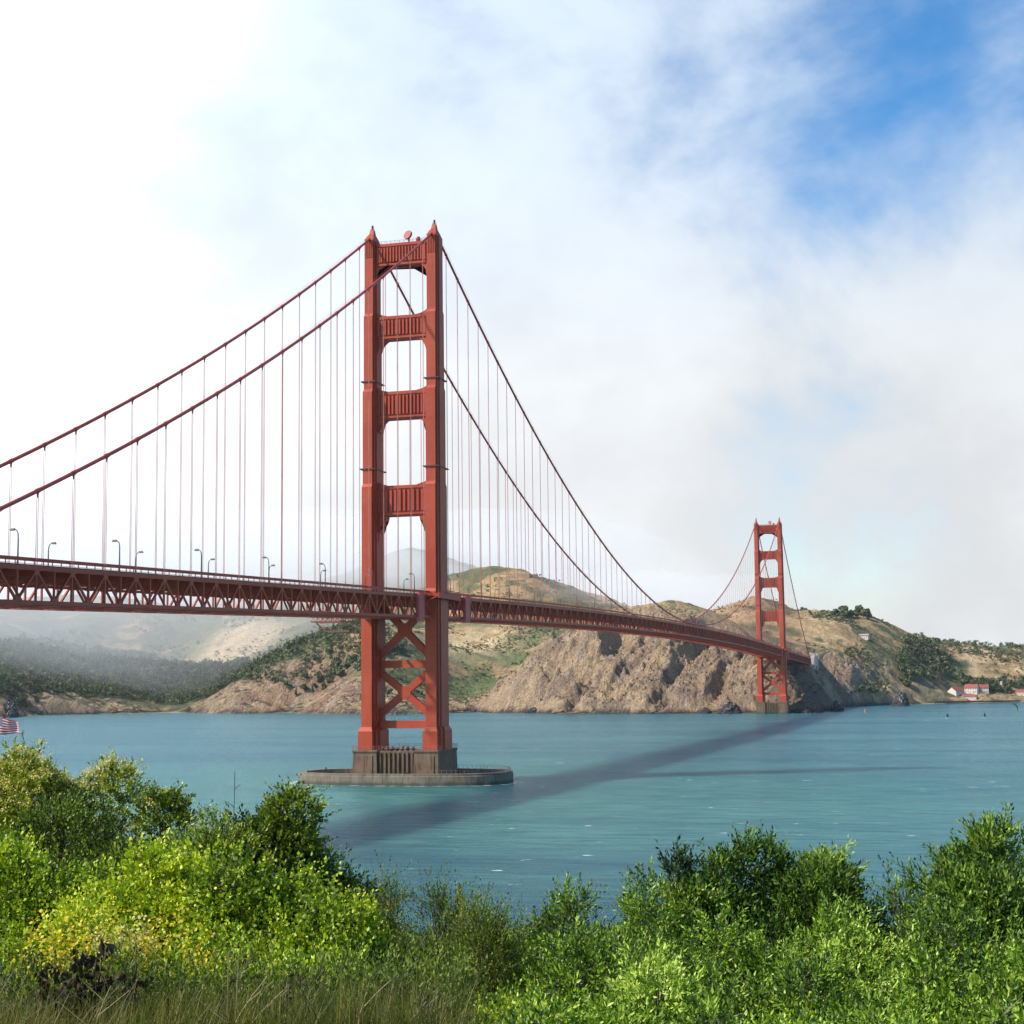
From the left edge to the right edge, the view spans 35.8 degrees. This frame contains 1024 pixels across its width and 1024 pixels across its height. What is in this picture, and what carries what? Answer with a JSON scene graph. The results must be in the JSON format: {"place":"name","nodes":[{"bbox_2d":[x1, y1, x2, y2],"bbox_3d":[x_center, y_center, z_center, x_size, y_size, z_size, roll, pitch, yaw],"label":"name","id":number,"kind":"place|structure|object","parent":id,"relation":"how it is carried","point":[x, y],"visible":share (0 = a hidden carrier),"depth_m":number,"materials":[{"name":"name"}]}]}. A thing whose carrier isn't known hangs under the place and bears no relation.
{"place":"outdoors","nodes":[
{"label":"outdoors","id":0,"kind":"place"},
{"bbox_2d":[0,702,1023,932],"bbox_3d":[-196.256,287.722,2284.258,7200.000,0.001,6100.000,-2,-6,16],"label":"water","id":1,"kind":"structure","parent":0,"point":[599,799],"depth_m":612.71,"materials":[{"name":"liquid"}]},
{"bbox_2d":[4,699,18,716],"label":"sea rock","id":2,"kind":"object","parent":1,"relation":"in","point":[10,703],"visible":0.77,"depth_m":2178.60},
{"bbox_2d":[6,707,17,717],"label":"sea rock","id":3,"kind":"object","parent":1,"relation":"in","point":[11,712],"visible":0.9,"depth_m":2153.84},
{"bbox_2d":[352,744,457,773],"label":"concrete pier","id":4,"kind":"structure","parent":1,"relation":"in","point":[393,760],"depth_m":630.26,"materials":[{"name":"concrete"}]},
{"bbox_2d":[0,220,818,749],"bbox_3d":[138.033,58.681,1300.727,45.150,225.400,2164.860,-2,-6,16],"label":"suspension bridge","id":5,"kind":"structure","parent":4,"relation":"on","point":[434,602],"depth_m":642.99,"materials":[{"name":"orange paint"}]},
{"bbox_2d":[10,528,18,561],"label":"street lamp","id":6,"kind":"object","parent":5,"relation":"on","point":[12,529],"visible":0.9,"depth_m":364.50,"materials":[{"name":"metal"}]},
{"bbox_2d":[47,542,56,565],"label":"street lamp","id":7,"kind":"object","parent":5,"relation":"on","point":[48,549],"visible":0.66,"depth_m":413.90,"materials":[{"name":"metal"}]},
{"bbox_2d":[112,540,119,569],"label":"street lamp","id":8,"kind":"object","parent":5,"relation":"on","point":[119,550],"visible":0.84,"depth_m":408.40,"materials":[{"name":"metal"}]},
{"bbox_2d":[194,549,201,571],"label":"street lamp","id":9,"kind":"object","parent":5,"relation":"on","point":[201,557],"visible":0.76,"depth_m":452.27,"materials":[{"name":"metal"}]},
{"bbox_2d":[262,556,268,581],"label":"street lamp","id":10,"kind":"object","parent":5,"relation":"on","point":[265,557],"visible":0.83,"depth_m":496.16,"materials":[{"name":"metal"}]},
{"bbox_2d":[298,765,513,785],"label":"pier fender","id":11,"kind":"object","parent":1,"relation":"in","point":[462,777],"visible":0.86,"depth_m":618.94,"materials":[{"name":"concrete"}]},
{"bbox_2d":[522,707,536,712],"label":"sea rock","id":12,"kind":"object","parent":1,"relation":"in","point":[532,710],"visible":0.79,"depth_m":2043.20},
{"bbox_2d":[697,707,710,713],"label":"sea rock","id":13,"kind":"object","parent":1,"relation":"in","point":[705,710],"visible":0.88,"depth_m":1897.65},
{"bbox_2d":[716,701,741,713],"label":"sea rock","id":14,"kind":"object","parent":1,"relation":"in","point":[729,707],"visible":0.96,"depth_m":1881.55,"materials":[{"name":"stone"}]},
{"bbox_2d":[756,700,789,713],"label":"concrete pier","id":15,"kind":"structure","parent":1,"relation":"in","point":[771,707],"depth_m":1854.17,"materials":[{"name":"concrete"}]},
{"bbox_2d":[795,707,812,712],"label":"sea rock","id":16,"kind":"object","parent":1,"relation":"in","point":[805,710],"visible":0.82,"depth_m":1860.36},
{"bbox_2d":[829,700,840,711],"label":"sea rock","id":17,"kind":"object","parent":1,"relation":"in","point":[835,706],"visible":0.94,"depth_m":1932.98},
{"bbox_2d":[891,689,908,705],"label":"sea stack","id":18,"kind":"object","parent":1,"relation":"in","point":[901,699],"visible":0.93,"depth_m":2258.37,"materials":[{"name":"stone"}]},
{"bbox_2d":[933,700,1020,703],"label":"jetty","id":19,"kind":"object","parent":1,"relation":"in","point":[996,701],"visible":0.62,"depth_m":2392.89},
{"bbox_2d":[0,548,1023,717],"bbox_3d":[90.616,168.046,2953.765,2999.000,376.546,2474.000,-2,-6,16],"label":"hills","id":20,"kind":"structure","parent":0,"point":[568,671],"depth_m":2359.53,"materials":[{"name":"soil"}]},
{"bbox_2d":[300,684,307,691],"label":"tree","id":21,"kind":"object","parent":20,"relation":"on","point":[304,686],"visible":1,"depth_m":2296.12,"materials":[{"name":"green plant"}]},
{"bbox_2d":[337,669,342,677],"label":"tree","id":22,"kind":"object","parent":20,"relation":"on","point":[339,672],"visible":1,"depth_m":2284.29,"materials":[{"name":"green plant"}]},
{"bbox_2d":[343,661,349,666],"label":"tree","id":23,"kind":"object","parent":20,"relation":"on","point":[345,663],"visible":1,"depth_m":2301.17,"materials":[{"name":"green plant"}]},
{"bbox_2d":[353,661,360,670],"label":"tree","id":24,"kind":"object","parent":20,"relation":"on","point":[357,664],"visible":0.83,"depth_m":2275.06,"materials":[{"name":"green plant"}]},
{"bbox_2d":[0,574,1023,707],"bbox_3d":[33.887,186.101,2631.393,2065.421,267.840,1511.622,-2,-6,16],"label":"woodland","id":25,"kind":"object","parent":20,"relation":"on","point":[103,657],"visible":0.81,"depth_m":2555.54,"materials":[{"name":"plant"}]},
{"bbox_2d":[858,633,869,639],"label":"house","id":26,"kind":"structure","parent":20,"relation":"on","point":[866,636],"depth_m":2532.16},
{"bbox_2d":[861,608,867,617],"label":"tree","id":27,"kind":"object","parent":20,"relation":"on","point":[864,611],"visible":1,"depth_m":2653.89,"materials":[{"name":"green plant"}]},
{"bbox_2d":[902,680,910,686],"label":"tree","id":28,"kind":"object","parent":20,"relation":"on","point":[906,683],"visible":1,"depth_m":2436.85,"materials":[{"name":"green plant"}]},
{"bbox_2d":[906,667,915,675],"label":"tree","id":29,"kind":"object","parent":20,"relation":"on","point":[910,671],"visible":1,"depth_m":2461.90,"materials":[{"name":"green plant"}]},
{"bbox_2d":[946,686,963,696],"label":"house","id":30,"kind":"structure","parent":20,"relation":"on","point":[956,691],"depth_m":2530.94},
{"bbox_2d":[953,670,964,676],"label":"tree","id":31,"kind":"object","parent":20,"relation":"on","point":[961,673],"visible":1,"depth_m":2597.91,"materials":[{"name":"green plant"}]},
{"bbox_2d":[960,678,968,685],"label":"tree","id":32,"kind":"object","parent":20,"relation":"on","point":[963,681],"visible":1,"depth_m":2576.78,"materials":[{"name":"green plant"}]},
{"bbox_2d":[959,694,977,699],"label":"house","id":33,"kind":"structure","parent":20,"relation":"on","point":[971,696],"depth_m":2518.83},
{"bbox_2d":[964,684,978,693],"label":"house","id":34,"kind":"structure","parent":20,"relation":"on","point":[970,688],"depth_m":2552.27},
{"bbox_2d":[979,684,988,692],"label":"house","id":35,"kind":"structure","parent":20,"relation":"on","point":[983,687],"depth_m":2567.52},
{"bbox_2d":[989,682,999,691],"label":"tree","id":36,"kind":"object","parent":20,"relation":"on","point":[994,685],"visible":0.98,"depth_m":2585.48,"materials":[{"name":"green plant"}]},
{"bbox_2d":[1004,686,1010,693],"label":"tree","id":37,"kind":"object","parent":20,"relation":"on","point":[1007,688],"visible":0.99,"depth_m":2600.74,"materials":[{"name":"green plant"}]},
{"bbox_2d":[1015,689,1023,695],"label":"house","id":38,"kind":"structure","parent":20,"relation":"on","point":[1019,692],"depth_m":2584.85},
{"bbox_2d":[0,0,1023,645],"label":"sky","id":39,"kind":"structure","parent":0,"point":[731,264],"materials":[{"name":"white"}]},
{"bbox_2d":[407,927,894,945],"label":"bluff ground","id":40,"kind":"structure","parent":0,"point":[524,935],"depth_m":87.03,"materials":[{"name":"soil"}]},
{"bbox_2d":[0,729,137,870],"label":"flowering shrub","id":41,"kind":"object","parent":40,"relation":"on","point":[22,777],"visible":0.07,"depth_m":23.22,"materials":[{"name":"green plant"}]},
{"bbox_2d":[0,816,146,975],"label":"ivy bush","id":42,"kind":"object","parent":40,"relation":"on","point":[29,869],"visible":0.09,"depth_m":16.59,"materials":[{"name":"green plant"}]},
{"bbox_2d":[33,937,115,1022],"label":"dead dock plant","id":43,"kind":"object","parent":40,"relation":"on","point":[93,960],"visible":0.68,"depth_m":8.49,"materials":[{"name":"brown plant"}]},
{"bbox_2d":[59,984,128,1023],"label":"dry stalk","id":44,"kind":"object","parent":40,"relation":"on","point":[101,1007],"visible":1,"depth_m":7.70,"materials":[{"name":"beige plant"}]},
{"bbox_2d":[0,882,192,995],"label":"ivy bush","id":45,"kind":"object","parent":40,"relation":"on","point":[10,944],"visible":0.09,"depth_m":13.58,"materials":[{"name":"green plant"}]},
{"bbox_2d":[2,779,200,916],"bbox_3d":[-6.346,6.521,21.596,5.703,5.691,5.562,-2,-6,16],"label":"hedge bush","id":46,"kind":"object","parent":40,"relation":"on","point":[46,822],"visible":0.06,"depth_m":21.30,"materials":[{"name":"green plant"}]},
{"bbox_2d":[49,746,159,866],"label":"flowering shrub","id":47,"kind":"object","parent":40,"relation":"on","point":[106,784],"visible":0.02,"depth_m":24.04,"materials":[{"name":"green plant"}]},
{"bbox_2d":[81,950,153,1023],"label":"dead dock plant","id":48,"kind":"object","parent":40,"relation":"on","point":[121,977],"visible":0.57,"depth_m":8.49,"materials":[{"name":"brown plant"}]},
{"bbox_2d":[82,912,164,973],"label":"white wildflowers","id":49,"kind":"object","parent":40,"relation":"on","point":[116,939],"visible":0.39,"depth_m":10.20,"materials":[{"name":"plant"}]},
{"bbox_2d":[0,827,261,965],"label":"ivy bush","id":50,"kind":"object","parent":40,"relation":"on","point":[132,892],"visible":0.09,"depth_m":16.26,"materials":[{"name":"green plant"}]},
{"bbox_2d":[6,890,276,1002],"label":"yellow wildflowers","id":51,"kind":"object","parent":40,"relation":"on","point":[101,933],"visible":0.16,"depth_m":10.27,"materials":[{"name":"plant"}]},
{"bbox_2d":[108,777,199,871],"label":"shrub","id":52,"kind":"object","parent":40,"relation":"on","point":[165,804],"visible":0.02,"depth_m":22.97,"materials":[{"name":"green plant"}]},
{"bbox_2d":[1,907,376,1013],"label":"ground ivy","id":53,"kind":"object","parent":40,"relation":"on","point":[278,953],"visible":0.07,"depth_m":10.24,"materials":[{"name":"green plant"}]},
{"bbox_2d":[185,798,235,841],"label":"shrub","id":54,"kind":"object","parent":40,"relation":"on","point":[209,813],"visible":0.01,"depth_m":22.60,"materials":[{"name":"green plant"}]},
{"bbox_2d":[101,801,324,926],"bbox_3d":[-4.015,6.264,20.342,4.201,5.017,4.213,4,-8,-37],"label":"hedge bush","id":55,"kind":"object","parent":40,"relation":"on","point":[208,837],"visible":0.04,"depth_m":20.43,"materials":[{"name":"green plant"}]},
{"bbox_2d":[226,952,228,1020],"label":"dry stalk","id":56,"kind":"object","parent":40,"relation":"on","point":[227,987],"visible":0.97,"depth_m":7.71,"materials":[{"name":"brown plant"}]},
{"bbox_2d":[227,775,240,819],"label":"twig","id":57,"kind":"object","parent":40,"relation":"on","point":[234,792],"visible":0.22,"depth_m":21.72,"materials":[{"name":"brown plant"}]},
{"bbox_2d":[196,978,272,1022],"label":"dry stalk","id":58,"kind":"object","parent":40,"relation":"on","point":[250,999],"visible":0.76,"depth_m":7.61,"materials":[{"name":"beige plant"}]},
{"bbox_2d":[235,956,238,1015],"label":"dry stalk","id":59,"kind":"object","parent":40,"relation":"on","point":[237,983],"visible":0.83,"depth_m":7.71,"materials":[{"name":"brown plant"}]},
{"bbox_2d":[159,920,322,980],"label":"ivy bush","id":60,"kind":"object","parent":40,"relation":"on","point":[235,945],"visible":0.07,"depth_m":12.69,"materials":[{"name":"green plant"}]},
{"bbox_2d":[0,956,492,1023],"bbox_3d":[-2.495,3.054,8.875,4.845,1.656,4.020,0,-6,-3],"label":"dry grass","id":61,"kind":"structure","parent":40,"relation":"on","point":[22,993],"depth_m":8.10,"materials":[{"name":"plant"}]},
{"bbox_2d":[208,990,285,1022],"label":"dry stalk","id":62,"kind":"object","parent":40,"relation":"on","point":[262,1010],"visible":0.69,"depth_m":7.60,"materials":[{"name":"beige plant"}]},
{"bbox_2d":[0,921,511,1023],"bbox_3d":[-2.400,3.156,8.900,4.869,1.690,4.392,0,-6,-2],"label":"grass","id":63,"kind":"structure","parent":40,"relation":"on","point":[283,1017],"depth_m":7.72,"materials":[{"name":"plant"}]},
{"bbox_2d":[151,831,378,982],"bbox_3d":[-2.455,4.917,15.432,3.448,3.522,3.405,-2,-6,16],"label":"ivy bush","id":64,"kind":"object","parent":40,"relation":"on","point":[266,898],"visible":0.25,"depth_m":15.49,"materials":[{"name":"green plant"}]},
{"bbox_2d":[224,957,326,1019],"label":"dead dock plant","id":65,"kind":"object","parent":40,"relation":"on","point":[257,975],"visible":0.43,"depth_m":8.64,"materials":[{"name":"brown plant"}]},
{"bbox_2d":[199,774,401,939],"bbox_3d":[-3.071,6.217,20.953,3.652,5.459,3.164,-2,-6,16],"label":"shrub","id":66,"kind":"object","parent":40,"relation":"on","point":[301,838],"visible":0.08,"depth_m":20.99,"materials":[{"name":"green plant"}]},
{"bbox_2d":[251,879,450,994],"bbox_3d":[-1.731,5.035,15.107,2.884,3.064,2.524,-2,-6,16],"label":"ivy bush","id":67,"kind":"object","parent":40,"relation":"on","point":[330,917],"visible":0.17,"depth_m":14.91,"materials":[{"name":"green plant"}]},
{"bbox_2d":[356,980,390,1016],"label":"dry stalk","id":68,"kind":"object","parent":40,"relation":"on","point":[374,995],"visible":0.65,"depth_m":7.70,"materials":[{"name":"beige plant"}]},
{"bbox_2d":[345,849,429,960],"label":"weedy bush","id":69,"kind":"object","parent":40,"relation":"on","point":[389,917],"visible":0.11,"depth_m":19.09,"materials":[{"name":"green plant"}]},
{"bbox_2d":[388,984,435,1022],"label":"dead dock plant","id":70,"kind":"object","parent":40,"relation":"on","point":[408,993],"visible":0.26,"depth_m":8.64,"materials":[{"name":"brown plant"}]},
{"bbox_2d":[384,856,502,1002],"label":"weedy bush","id":71,"kind":"object","parent":40,"relation":"on","point":[437,901],"visible":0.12,"depth_m":18.07,"materials":[{"name":"green plant"}]},
{"bbox_2d":[360,911,579,1022],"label":"weedy bush","id":72,"kind":"object","parent":40,"relation":"on","point":[420,945],"visible":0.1,"depth_m":15.05,"materials":[{"name":"green plant"}]},
{"bbox_2d":[409,883,540,993],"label":"hedge bush","id":73,"kind":"object","parent":40,"relation":"on","point":[450,930],"depth_m":20.43,"materials":[{"name":"green plant"}]},
{"bbox_2d":[440,873,550,1003],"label":"weedy bush","id":74,"kind":"object","parent":40,"relation":"on","point":[492,935],"visible":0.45,"depth_m":17.46,"materials":[{"name":"green plant"}]},
{"bbox_2d":[440,973,585,1023],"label":"weedy bush","id":75,"kind":"object","parent":40,"relation":"on","point":[502,1008],"visible":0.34,"depth_m":12.18,"materials":[{"name":"green plant"}]},
{"bbox_2d":[506,869,610,1002],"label":"willow shrub","id":76,"kind":"object","parent":40,"relation":"on","point":[567,905],"visible":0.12,"depth_m":19.50,"materials":[{"name":"green plant"}]},
{"bbox_2d":[485,881,662,986],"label":"hedge bush","id":77,"kind":"object","parent":40,"relation":"on","point":[532,947],"visible":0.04,"depth_m":21.24,"materials":[{"name":"green plant"}]},
{"bbox_2d":[489,971,674,1023],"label":"willow shrub","id":78,"kind":"object","parent":40,"relation":"on","point":[540,1013],"visible":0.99,"depth_m":11.66,"materials":[{"name":"green plant"}]},
{"bbox_2d":[488,910,694,1020],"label":"willow shrub","id":79,"kind":"object","parent":40,"relation":"on","point":[564,975],"visible":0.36,"depth_m":15.85,"materials":[{"name":"green plant"}]},
{"bbox_2d":[530,875,684,1001],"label":"willow shrub","id":80,"kind":"object","parent":40,"relation":"on","point":[638,913],"visible":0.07,"depth_m":18.99,"materials":[{"name":"green plant"}]},
{"bbox_2d":[605,856,700,936],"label":"hedge bush","id":81,"kind":"object","parent":40,"relation":"on","point":[641,882],"visible":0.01,"depth_m":23.43,"materials":[{"name":"green plant"}]},
{"bbox_2d":[570,933,794,1023],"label":"willow shrub","id":82,"kind":"object","parent":40,"relation":"on","point":[673,1003],"visible":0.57,"depth_m":13.65,"materials":[{"name":"green plant"}]},
{"bbox_2d":[641,834,752,969],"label":"willow shrub","id":83,"kind":"object","parent":40,"relation":"on","point":[682,893],"visible":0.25,"depth_m":21.39,"materials":[{"name":"green plant"}]},
{"bbox_2d":[554,899,863,1019],"bbox_3d":[2.037,5.775,16.926,3.608,3.256,3.832,-2,-6,16],"label":"willow shrub","id":84,"kind":"object","parent":40,"relation":"on","point":[748,941],"visible":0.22,"depth_m":16.91,"materials":[{"name":"green plant"}]},
{"bbox_2d":[647,839,776,973],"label":"willow shrub","id":85,"kind":"object","parent":40,"relation":"on","point":[723,862],"visible":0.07,"depth_m":21.74,"materials":[{"name":"green plant"}]},
{"bbox_2d":[669,987,825,1023],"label":"willow shrub","id":86,"kind":"object","parent":40,"relation":"on","point":[700,1017],"visible":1,"depth_m":11.22,"materials":[{"name":"green plant"}]},
{"bbox_2d":[665,819,891,982],"bbox_3d":[3.612,6.755,21.792,4.283,4.967,3.796,2,-7,-19],"label":"willow shrub","id":87,"kind":"object","parent":40,"relation":"on","point":[779,922],"visible":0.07,"depth_m":21.54,"materials":[{"name":"green plant"}]},
{"bbox_2d":[701,883,924,1018],"bbox_3d":[3.479,5.684,16.907,3.501,3.416,3.561,-2,-6,16],"label":"willow shrub","id":88,"kind":"object","parent":40,"relation":"on","point":[848,928],"visible":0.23,"depth_m":16.77,"materials":[{"name":"green plant"}]},
{"bbox_2d":[695,942,959,1023],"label":"willow shrub","id":89,"kind":"object","parent":40,"relation":"on","point":[788,994],"visible":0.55,"depth_m":13.58,"materials":[{"name":"green plant"}]},
{"bbox_2d":[751,852,911,950],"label":"hedge bush","id":90,"kind":"object","parent":40,"relation":"on","point":[890,918],"depth_m":23.41,"materials":[{"name":"green plant"}]},
{"bbox_2d":[776,834,895,979],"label":"willow shrub","id":91,"kind":"object","parent":40,"relation":"on","point":[839,856],"visible":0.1,"depth_m":21.62,"materials":[{"name":"green plant"}]},
{"bbox_2d":[780,987,949,1023],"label":"willow shrub","id":92,"kind":"object","parent":40,"relation":"on","point":[883,1015],"visible":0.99,"depth_m":11.16,"materials":[{"name":"green plant"}]},
{"bbox_2d":[860,875,918,941],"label":"hedge bush","id":93,"kind":"object","parent":40,"relation":"on","point":[891,911],"depth_m":22.42,"materials":[{"name":"green plant"}]},
{"bbox_2d":[865,855,928,976],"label":"willow shrub","id":94,"kind":"object","parent":40,"relation":"on","point":[890,893],"visible":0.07,"depth_m":20.53,"materials":[{"name":"green plant"}]},
{"bbox_2d":[812,926,1023,1023],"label":"willow shrub","id":95,"kind":"object","parent":40,"relation":"on","point":[925,995],"visible":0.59,"depth_m":13.39,"materials":[{"name":"green plant"}]},
{"bbox_2d":[847,881,1023,1017],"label":"willow shrub","id":96,"kind":"object","parent":40,"relation":"on","point":[957,934],"visible":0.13,"depth_m":16.99,"materials":[{"name":"green plant"}]},
{"bbox_2d":[912,827,990,981],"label":"willow shrub","id":97,"kind":"object","parent":40,"relation":"on","point":[954,850],"visible":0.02,"depth_m":20.55,"materials":[{"name":"green plant"}]},
{"bbox_2d":[886,801,1023,970],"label":"willow shrub","id":98,"kind":"object","parent":40,"relation":"on","point":[993,891],"visible":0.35,"depth_m":20.05,"materials":[{"name":"green plant"}]},
{"bbox_2d":[926,979,1023,1023],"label":"willow shrub","id":99,"kind":"object","parent":40,"relation":"on","point":[997,1016],"visible":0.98,"depth_m":11.24,"materials":[{"name":"green plant"}]},
{"bbox_2d":[946,934,1023,1022],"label":"willow shrub","id":100,"kind":"object","parent":40,"relation":"on","point":[1021,972],"visible":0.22,"depth_m":13.49,"materials":[{"name":"green plant"}]},
{"bbox_2d":[986,986,1022,1023],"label":"dry stalk","id":101,"kind":"object","parent":40,"relation":"on","point":[1000,1007],"visible":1,"depth_m":9.93,"materials":[{"name":"beige plant"}]},
{"bbox_2d":[986,845,1023,884],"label":"hedge bush","id":102,"kind":"object","parent":40,"relation":"on","point":[1021,870],"visible":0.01,"depth_m":22.90,"materials":[{"name":"green plant"}]},
{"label":"flagpole","id":103,"kind":"object","parent":40,"relation":"on","visible":0},
{"bbox_2d":[0,717,19,734],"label":"flag","id":104,"kind":"object","parent":103,"relation":"attached to","point":[7,726],"visible":1,"depth_m":83.30,"materials":[{"name":"fabric"}]}
]}

